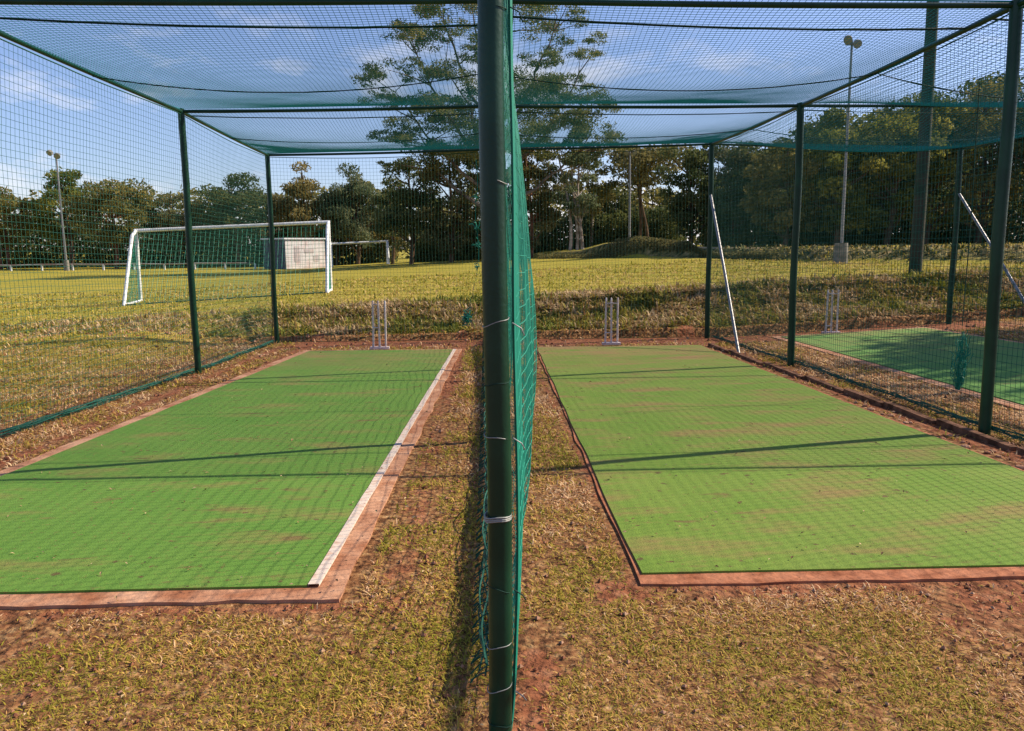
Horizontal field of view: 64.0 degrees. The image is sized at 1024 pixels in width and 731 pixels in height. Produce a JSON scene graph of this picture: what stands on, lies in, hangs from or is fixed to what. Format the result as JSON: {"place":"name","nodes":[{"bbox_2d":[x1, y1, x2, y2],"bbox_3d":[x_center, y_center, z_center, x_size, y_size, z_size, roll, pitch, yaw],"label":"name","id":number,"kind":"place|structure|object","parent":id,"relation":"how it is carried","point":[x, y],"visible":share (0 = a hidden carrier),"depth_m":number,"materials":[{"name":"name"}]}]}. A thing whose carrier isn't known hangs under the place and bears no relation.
{"place":"outdoors","nodes":[
{"label":"outdoors","id":0,"kind":"place"},
{"bbox_2d":[0,241,1023,730],"bbox_3d":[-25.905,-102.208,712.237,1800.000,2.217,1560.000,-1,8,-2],"label":"ground","id":1,"kind":"structure","parent":0,"point":[946,603],"depth_m":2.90,"materials":[{"name":"plant"}]},
{"bbox_2d":[0,186,41,268],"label":"tree","id":2,"kind":"object","parent":1,"relation":"on","point":[14,222],"visible":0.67,"depth_m":75.06,"materials":[{"name":"green plant"}]},
{"bbox_2d":[46,150,69,270],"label":"flood light","id":3,"kind":"object","parent":1,"relation":"on","point":[56,156],"visible":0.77,"depth_m":68.47,"materials":[{"name":"grey metal"}]},
{"bbox_2d":[22,166,96,268],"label":"tree","id":4,"kind":"object","parent":1,"relation":"on","point":[43,220],"visible":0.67,"depth_m":75.30,"materials":[{"name":"green plant"}]},
{"bbox_2d":[62,177,157,268],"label":"tree","id":5,"kind":"object","parent":1,"relation":"on","point":[105,207],"visible":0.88,"depth_m":73.42,"materials":[{"name":"green plant"}]},
{"bbox_2d":[0,263,255,270],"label":"rail barrier","id":6,"kind":"object","parent":1,"relation":"on","point":[133,264],"visible":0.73,"depth_m":69.72,"materials":[{"name":"paint"}]},
{"bbox_2d":[0,340,275,437],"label":"net hem","id":7,"kind":"object","parent":1,"relation":"on","point":[90,405],"visible":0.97,"depth_m":7.32,"materials":[{"name":"teal fabric"}]},
{"bbox_2d":[133,192,212,266],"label":"tree","id":8,"kind":"object","parent":1,"relation":"on","point":[164,223],"visible":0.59,"depth_m":77.19,"materials":[{"name":"green plant"}]},
{"bbox_2d":[1,216,397,267],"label":"undergrowth","id":9,"kind":"object","parent":1,"relation":"on","point":[96,256],"visible":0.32,"depth_m":82.78,"materials":[{"name":"green plant"}]},
{"bbox_2d":[183,200,246,266],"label":"tree","id":10,"kind":"object","parent":1,"relation":"on","point":[206,241],"visible":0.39,"depth_m":79.23,"materials":[{"name":"green plant"}]},
{"bbox_2d":[122,220,332,305],"bbox_3d":[-7.730,-2.841,22.497,5.338,2.291,1.638,-2,8,-8],"label":"football goal","id":11,"kind":"object","parent":1,"relation":"on","point":[136,254],"visible":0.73,"depth_m":22.69,"materials":[{"name":"white paint"}]},
{"bbox_2d":[0,349,461,609],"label":"concrete slab","id":12,"kind":"structure","parent":1,"relation":"on","point":[351,550],"depth_m":3.05,"materials":[{"name":"concrete"}]},
{"bbox_2d":[0,349,455,593],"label":"cricket mat","id":13,"kind":"object","parent":12,"relation":"on","point":[237,511],"visible":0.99,"depth_m":4.46,"materials":[{"name":"green carpet"}]},
{"bbox_2d":[370,301,389,348],"bbox_3d":[-1.878,-0.575,11.577,0.270,0.685,0.090,-1,8,-2],"label":"wicket","id":14,"kind":"object","parent":12,"relation":"on","point":[379,340],"visible":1,"depth_m":11.57,"materials":[{"name":"paint"}]},
{"bbox_2d":[194,171,273,266],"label":"tree","id":15,"kind":"object","parent":1,"relation":"on","point":[253,217],"visible":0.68,"depth_m":76.40,"materials":[{"name":"green plant"}]},
{"bbox_2d":[255,191,298,241],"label":"tree","id":16,"kind":"object","parent":1,"relation":"on","point":[274,200],"visible":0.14,"depth_m":81.20,"materials":[{"name":"green plant"}]},
{"bbox_2d":[260,238,325,268],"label":"shed","id":17,"kind":"structure","parent":1,"relation":"on","point":[313,260],"depth_m":68.94,"materials":[{"name":"grey"}]},
{"bbox_2d":[294,246,318,261],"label":"door panel","id":18,"kind":"structure","parent":17,"relation":"in","point":[297,257],"depth_m":68.75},
{"bbox_2d":[267,160,334,237],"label":"tree","id":19,"kind":"object","parent":1,"relation":"on","point":[299,197],"visible":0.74,"depth_m":78.16,"materials":[{"name":"green plant"}]},
{"bbox_2d":[311,197,363,264],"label":"tree","id":20,"kind":"object","parent":1,"relation":"on","point":[322,234],"visible":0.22,"depth_m":81.12,"materials":[{"name":"green plant"}]},
{"bbox_2d":[316,162,386,263],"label":"tree","id":21,"kind":"object","parent":1,"relation":"on","point":[358,187],"visible":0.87,"depth_m":78.87,"materials":[{"name":"green plant"}]},
{"bbox_2d":[331,240,389,267],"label":"football goal","id":22,"kind":"object","parent":1,"relation":"on","point":[387,251],"visible":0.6,"depth_m":69.11,"materials":[{"name":"white paint"}]},
{"bbox_2d":[360,210,408,258],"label":"tree","id":23,"kind":"object","parent":1,"relation":"on","point":[378,236],"visible":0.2,"depth_m":82.68,"materials":[{"name":"green plant"}]},
{"bbox_2d":[366,187,408,263],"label":"tree","id":24,"kind":"object","parent":1,"relation":"on","point":[380,199],"visible":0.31,"depth_m":68.36,"materials":[{"name":"green plant"}]},
{"bbox_2d":[370,157,445,263],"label":"tree","id":25,"kind":"object","parent":1,"relation":"on","point":[400,215],"visible":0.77,"depth_m":62.67,"materials":[{"name":"green plant"}]},
{"bbox_2d":[400,151,480,262],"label":"tree","id":26,"kind":"object","parent":1,"relation":"on","point":[462,212],"visible":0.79,"depth_m":61.31,"materials":[{"name":"green plant"}]},
{"bbox_2d":[470,338,488,682],"bbox_3d":[-0.236,0.203,7.571,0.110,0.299,10.667,-1,8,-2],"label":"net hem","id":27,"kind":"object","parent":1,"relation":"on","point":[482,624],"visible":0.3,"depth_m":3.12,"materials":[{"name":"teal fabric"}]},
{"bbox_2d":[455,158,528,247],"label":"tree","id":28,"kind":"object","parent":1,"relation":"on","point":[473,167],"visible":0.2,"depth_m":64.58,"materials":[{"name":"green plant"}]},
{"bbox_2d":[350,4,635,209],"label":"eucalyptus tree","id":29,"kind":"object","parent":1,"relation":"on","point":[546,157],"visible":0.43,"depth_m":56.98,"materials":[{"name":"green plant"}]},
{"bbox_2d":[0,324,1020,730],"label":"fallen leaves","id":30,"kind":"object","parent":1,"relation":"on","point":[536,588],"visible":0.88,"depth_m":2.71,"materials":[{"name":"brown plant"}]},
{"bbox_2d":[0,0,1023,730],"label":"cage frame","id":31,"kind":"object","parent":1,"relation":"on","point":[492,212],"visible":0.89,"depth_m":5.22,"materials":[{"name":"green paint"}]},
{"bbox_2d":[0,38,272,432],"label":"side net","id":32,"kind":"object","parent":31,"relation":"hanging from","point":[248,233],"visible":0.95,"depth_m":7.70,"materials":[{"name":"teal fabric"}]},
{"bbox_2d":[0,17,477,28],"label":"support cord","id":33,"kind":"object","parent":31,"relation":"attached to","point":[213,26],"visible":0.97,"depth_m":5.59,"materials":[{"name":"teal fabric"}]},
{"bbox_2d":[0,4,478,153],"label":"roof net","id":34,"kind":"object","parent":31,"relation":"attached to","point":[319,102],"visible":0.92,"depth_m":6.95,"materials":[{"name":"teal fabric"}]},
{"bbox_2d":[461,160,480,325],"bbox_3d":[-0.622,-1.853,12.460,0.340,2.492,0.229,-1,8,-2],"label":"torn net","id":35,"kind":"object","parent":34,"relation":"hanging from","point":[466,317],"visible":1,"depth_m":12.47,"materials":[{"name":"teal fabric"}]},
{"bbox_2d":[92,74,477,92],"bbox_3d":[-1.914,-2.455,7.108,3.384,0.175,0.011,-1,8,-2],"label":"support cord","id":36,"kind":"object","parent":31,"relation":"attached to","point":[286,92],"visible":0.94,"depth_m":7.12,"materials":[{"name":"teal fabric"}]},
{"bbox_2d":[191,113,477,118],"bbox_3d":[-1.947,-2.831,9.267,3.305,0.079,0.012,-1,8,-5],"label":"support cord","id":37,"kind":"object","parent":31,"relation":"attached to","point":[334,118],"visible":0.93,"depth_m":9.27,"materials":[{"name":"teal fabric"}]},
{"bbox_2d":[229,133,478,142],"bbox_3d":[-1.993,-2.951,10.623,3.306,0.132,0.011,-1,8,-2],"label":"support cord","id":38,"kind":"object","parent":31,"relation":"attached to","point":[358,142],"visible":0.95,"depth_m":10.63,"materials":[{"name":"teal fabric"}]},
{"bbox_2d":[272,152,482,341],"bbox_3d":[-2.053,-1.842,12.831,3.325,2.923,0.107,-1,8,-2],"label":"back net","id":39,"kind":"object","parent":31,"relation":"hanging from","point":[382,251],"visible":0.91,"depth_m":12.83,"materials":[{"name":"teal"}]},
{"bbox_2d":[504,0,536,726],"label":"divider net","id":40,"kind":"object","parent":31,"relation":"hanging from","point":[519,258],"visible":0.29,"depth_m":2.69,"materials":[{"name":"teal fabric"}]},
{"bbox_2d":[506,146,708,338],"bbox_3d":[1.352,-1.919,12.943,3.527,2.993,0.107,-1,8,-2],"label":"back net","id":41,"kind":"object","parent":31,"relation":"hanging from","point":[586,246],"visible":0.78,"depth_m":12.97,"materials":[{"name":"teal"}]},
{"bbox_2d":[519,129,751,138],"bbox_3d":[1.407,-3.034,10.734,3.501,0.117,0.011,-1,8,-2],"label":"support cord","id":42,"kind":"object","parent":31,"relation":"attached to","point":[634,137],"visible":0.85,"depth_m":10.74,"materials":[{"name":"teal fabric"}]},
{"bbox_2d":[516,111,785,114],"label":"support cord","id":43,"kind":"object","parent":31,"relation":"attached to","point":[650,114],"visible":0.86,"depth_m":9.39,"materials":[{"name":"teal fabric"}]},
{"bbox_2d":[505,73,876,90],"bbox_3d":[1.511,-2.504,7.226,3.472,0.164,0.011,-1,8,-2],"label":"support cord","id":44,"kind":"object","parent":31,"relation":"attached to","point":[693,90],"visible":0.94,"depth_m":7.24,"materials":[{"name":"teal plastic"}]},
{"bbox_2d":[513,16,964,30],"bbox_3d":[1.547,-2.376,5.704,3.455,0.064,0.016,-1,8,-6],"label":"support cord","id":45,"kind":"object","parent":31,"relation":"attached to","point":[727,27],"visible":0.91,"depth_m":5.70,"materials":[{"name":"black fabric"}]},
{"bbox_2d":[504,0,1011,147],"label":"roof net","id":46,"kind":"object","parent":31,"relation":"attached to","point":[699,100],"visible":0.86,"depth_m":7.05,"materials":[{"name":"teal fabric"}]},
{"bbox_2d":[710,146,957,336],"bbox_3d":[5.065,-1.966,13.072,3.958,2.993,0.107,-1,8,-2],"label":"back net","id":47,"kind":"object","parent":31,"relation":"hanging from","point":[757,207],"visible":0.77,"depth_m":13.08,"materials":[{"name":"teal"}]},
{"bbox_2d":[709,6,1023,442],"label":"side net","id":48,"kind":"object","parent":31,"relation":"hanging from","point":[729,161],"visible":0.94,"depth_m":7.32,"materials":[{"name":"teal fabric"}]},
{"bbox_2d":[720,10,1023,151],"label":"roof net","id":49,"kind":"object","parent":31,"relation":"attached to","point":[972,104],"visible":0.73,"depth_m":9.33,"materials":[{"name":"teal fabric"}]},
{"bbox_2d":[962,82,979,325],"bbox_3d":[4.022,-1.393,7.174,0.017,2.097,0.008,-1,8,-2],"label":"hanging cord","id":50,"kind":"object","parent":49,"relation":"hanging from","point":[972,194],"visible":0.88,"depth_m":7.16,"materials":[{"name":"teal fabric"}]},
{"bbox_2d":[754,129,1021,141],"bbox_3d":[5.109,-3.050,10.867,3.910,0.179,0.011,-1,8,-2],"label":"support cord","id":51,"kind":"object","parent":31,"relation":"attached to","point":[876,141],"visible":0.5,"depth_m":10.86,"materials":[{"name":"teal fabric"}]},
{"bbox_2d":[804,110,1021,113],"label":"support cord","id":52,"kind":"object","parent":31,"relation":"attached to","point":[915,113],"visible":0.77,"depth_m":9.48,"materials":[{"name":"teal fabric"}]},
{"bbox_2d":[878,74,1023,100],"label":"support cord","id":53,"kind":"object","parent":31,"relation":"attached to","point":[946,89],"visible":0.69,"depth_m":7.31,"materials":[{"name":"teal fabric"}]},
{"bbox_2d":[951,137,1023,331],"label":"side net","id":54,"kind":"object","parent":31,"relation":"hanging from","point":[977,233],"visible":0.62,"depth_m":12.30,"materials":[{"name":"teal fabric"}]},
{"bbox_2d":[0,275,1023,730],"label":"soil clods","id":55,"kind":"object","parent":1,"relation":"on","point":[360,609],"visible":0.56,"depth_m":2.94,"materials":[{"name":"brown soil"}]},
{"bbox_2d":[0,180,1023,261],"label":"wood","id":56,"kind":"object","parent":1,"relation":"on","point":[555,206],"visible":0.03,"depth_m":113.29,"materials":[{"name":"green plant"}]},
{"bbox_2d":[508,147,563,257],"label":"tree","id":57,"kind":"object","parent":1,"relation":"on","point":[551,212],"visible":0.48,"depth_m":62.30,"materials":[{"name":"green plant"}]},
{"bbox_2d":[410,205,686,261],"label":"undergrowth","id":58,"kind":"object","parent":1,"relation":"on","point":[662,224],"visible":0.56,"depth_m":69.21,"materials":[{"name":"green plant"}]},
{"bbox_2d":[538,129,605,250],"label":"tree","id":59,"kind":"object","parent":1,"relation":"on","point":[576,210],"visible":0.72,"depth_m":60.88,"materials":[{"name":"green plant"}]},
{"bbox_2d":[560,164,620,245],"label":"tree","id":60,"kind":"object","parent":1,"relation":"on","point":[600,191],"visible":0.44,"depth_m":68.11,"materials":[{"name":"green plant"}]},
{"bbox_2d":[580,185,638,232],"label":"tree","id":61,"kind":"object","parent":1,"relation":"on","point":[612,208],"visible":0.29,"depth_m":71.28,"materials":[{"name":"green plant"}]},
{"bbox_2d":[624,150,636,240],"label":"flood light","id":62,"kind":"object","parent":1,"relation":"on","point":[634,152],"visible":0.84,"depth_m":60.13,"materials":[{"name":"grey metal"}]},
{"bbox_2d":[589,144,697,236],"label":"tree","id":63,"kind":"object","parent":1,"relation":"on","point":[643,170],"visible":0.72,"depth_m":65.09,"materials":[{"name":"green plant"}]},
{"bbox_2d":[622,187,687,232],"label":"tree","id":64,"kind":"object","parent":1,"relation":"on","point":[652,192],"visible":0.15,"depth_m":73.41,"materials":[{"name":"green plant"}]},
{"bbox_2d":[537,235,785,259],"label":"scrub","id":65,"kind":"object","parent":1,"relation":"on","point":[649,241],"visible":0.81,"depth_m":44.84,"materials":[{"name":"green plant"}]},
{"bbox_2d":[653,144,728,242],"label":"tree","id":66,"kind":"object","parent":1,"relation":"on","point":[688,217],"visible":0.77,"depth_m":49.71,"materials":[{"name":"green plant"}]},
{"bbox_2d":[697,179,753,246],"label":"tree","id":67,"kind":"object","parent":1,"relation":"on","point":[737,212],"visible":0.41,"depth_m":48.24,"materials":[{"name":"green plant"}]},
{"bbox_2d":[693,146,762,196],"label":"tree","id":68,"kind":"object","parent":1,"relation":"on","point":[739,160],"visible":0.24,"depth_m":49.88,"materials":[{"name":"green plant"}]},
{"bbox_2d":[727,137,814,223],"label":"tree","id":69,"kind":"object","parent":1,"relation":"on","point":[741,170],"visible":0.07,"depth_m":49.23,"materials":[{"name":"green plant"}]},
{"bbox_2d":[535,345,1023,585],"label":"concrete slab","id":70,"kind":"structure","parent":1,"relation":"on","point":[878,576],"depth_m":3.13,"materials":[{"name":"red concrete"}]},
{"bbox_2d":[602,297,620,344],"bbox_3d":[1.450,-0.647,11.940,0.270,0.685,0.090,-1,8,-2],"label":"wicket","id":71,"kind":"object","parent":70,"relation":"on","point":[610,332],"visible":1,"depth_m":11.94,"materials":[{"name":"paint"}]},
{"bbox_2d":[537,345,1023,574],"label":"cricket mat","id":72,"kind":"object","parent":70,"relation":"on","point":[788,432],"visible":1,"depth_m":4.58,"materials":[{"name":"green carpet"}]},
{"bbox_2d":[737,138,834,245],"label":"tree","id":73,"kind":"object","parent":1,"relation":"on","point":[781,221],"visible":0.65,"depth_m":42.39,"materials":[{"name":"green plant"}]},
{"bbox_2d":[781,116,864,180],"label":"tree","id":74,"kind":"object","parent":1,"relation":"on","point":[825,170],"visible":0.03,"depth_m":48.75,"materials":[{"name":"green plant"}]},
{"bbox_2d":[786,108,895,244],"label":"tree","id":75,"kind":"object","parent":1,"relation":"on","point":[837,201],"visible":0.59,"depth_m":40.78,"materials":[{"name":"green plant"}]},
{"bbox_2d":[833,35,861,262],"bbox_3d":[10.046,-6.288,24.706,0.553,6.967,0.495,-1,8,-2],"label":"flood light","id":76,"kind":"object","parent":1,"relation":"on","point":[842,246],"visible":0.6,"depth_m":24.90,"materials":[{"name":"grey metal"}]},
{"bbox_2d":[694,172,1023,246],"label":"undergrowth","id":77,"kind":"object","parent":1,"relation":"on","point":[964,238],"visible":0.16,"depth_m":45.36,"materials":[{"name":"green plant"}]},
{"bbox_2d":[708,343,1023,454],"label":"edging kerb","id":78,"kind":"structure","parent":1,"relation":"on","point":[962,430],"depth_m":6.55,"materials":[{"name":"concrete"}]},
{"bbox_2d":[709,335,1023,441],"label":"net hem","id":79,"kind":"object","parent":1,"relation":"on","point":[863,386],"visible":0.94,"depth_m":7.18,"materials":[{"name":"teal fabric"}]},
{"bbox_2d":[715,241,1023,263],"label":"grass","id":80,"kind":"structure","parent":1,"relation":"on","point":[875,248],"depth_m":25.56,"materials":[{"name":"green plant"}]},
{"bbox_2d":[819,99,947,229],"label":"tree","id":81,"kind":"object","parent":1,"relation":"on","point":[890,115],"visible":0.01,"depth_m":47.99,"materials":[{"name":"green plant"}]},
{"bbox_2d":[826,109,950,244],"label":"tree","id":82,"kind":"object","parent":1,"relation":"on","point":[898,209],"visible":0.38,"depth_m":41.21,"materials":[{"name":"green plant"}]},
{"bbox_2d":[771,327,1023,410],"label":"concrete slab","id":83,"kind":"structure","parent":1,"relation":"on","point":[1006,404],"depth_m":8.64,"materials":[{"name":"concrete"}]},
{"bbox_2d":[821,290,839,332],"bbox_3d":[5.001,-0.841,12.799,0.270,0.685,0.090,-1,8,-2],"label":"wicket","id":84,"kind":"object","parent":83,"relation":"on","point":[830,325],"visible":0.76,"depth_m":12.79,"materials":[{"name":"paint"}]},
{"bbox_2d":[781,328,1023,404],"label":"cricket mat","id":85,"kind":"object","parent":83,"relation":"on","point":[1003,373],"visible":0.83,"depth_m":9.88,"materials":[{"name":"green carpet"}]},
{"bbox_2d":[908,1,938,273],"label":"utility pole","id":86,"kind":"object","parent":1,"relation":"on","point":[920,230],"visible":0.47,"depth_m":16.03,"materials":[{"name":"metal"}]},
{"bbox_2d":[874,90,991,243],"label":"tree","id":87,"kind":"object","parent":1,"relation":"on","point":[941,170],"visible":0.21,"depth_m":41.83,"materials":[{"name":"green plant"}]},
{"bbox_2d":[898,92,983,198],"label":"tree","id":88,"kind":"object","parent":1,"relation":"on","point":[953,172],"depth_m":48.14,"materials":[{"name":"green plant"}]},
{"bbox_2d":[949,330,972,389],"bbox_3d":[4.043,-0.053,7.376,0.181,0.550,0.180,6,10,38],"label":"net bundle","id":89,"kind":"object","parent":1,"relation":"on","point":[963,366],"visible":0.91,"depth_m":7.36,"materials":[{"name":"teal fabric"}]},
{"bbox_2d":[961,444,970,448],"bbox_3d":[2.920,0.525,5.275,0.064,0.037,0.062,-1,8,-2],"label":"stone","id":90,"kind":"object","parent":1,"relation":"on","point":[966,446],"visible":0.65,"depth_m":5.26,"materials":[{"name":"stone"}]},
{"bbox_2d":[932,78,1023,242],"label":"tree","id":91,"kind":"object","parent":1,"relation":"on","point":[985,192],"visible":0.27,"depth_m":42.04,"materials":[{"name":"green plant"}]},
{"bbox_2d":[939,69,1023,222],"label":"tree","id":92,"kind":"object","parent":1,"relation":"on","point":[981,84],"visible":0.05,"depth_m":49.05,"materials":[{"name":"green plant"}]},
{"bbox_2d":[984,89,1023,204],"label":"tree","id":93,"kind":"object","parent":1,"relation":"on","point":[1013,157],"visible":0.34,"depth_m":40.75,"materials":[{"name":"green plant"}]},
{"bbox_2d":[1014,465,1023,469],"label":"stone","id":94,"kind":"object","parent":1,"relation":"on","point":[1020,466],"visible":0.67,"depth_m":4.74,"materials":[{"name":"stone"}]},
{"bbox_2d":[0,263,1023,340],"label":"grass","id":95,"kind":"structure","parent":0,"point":[650,318],"depth_m":14.53,"materials":[{"name":"green plant"}]},
{"bbox_2d":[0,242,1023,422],"bbox_3d":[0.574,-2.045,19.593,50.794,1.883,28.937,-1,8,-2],"label":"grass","id":96,"kind":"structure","parent":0,"point":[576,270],"depth_m":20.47,"materials":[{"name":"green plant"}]},
{"bbox_2d":[0,0,1023,251],"label":"sky","id":97,"kind":"structure","parent":0,"point":[326,165],"materials":[{"name":"blue"}]}
]}

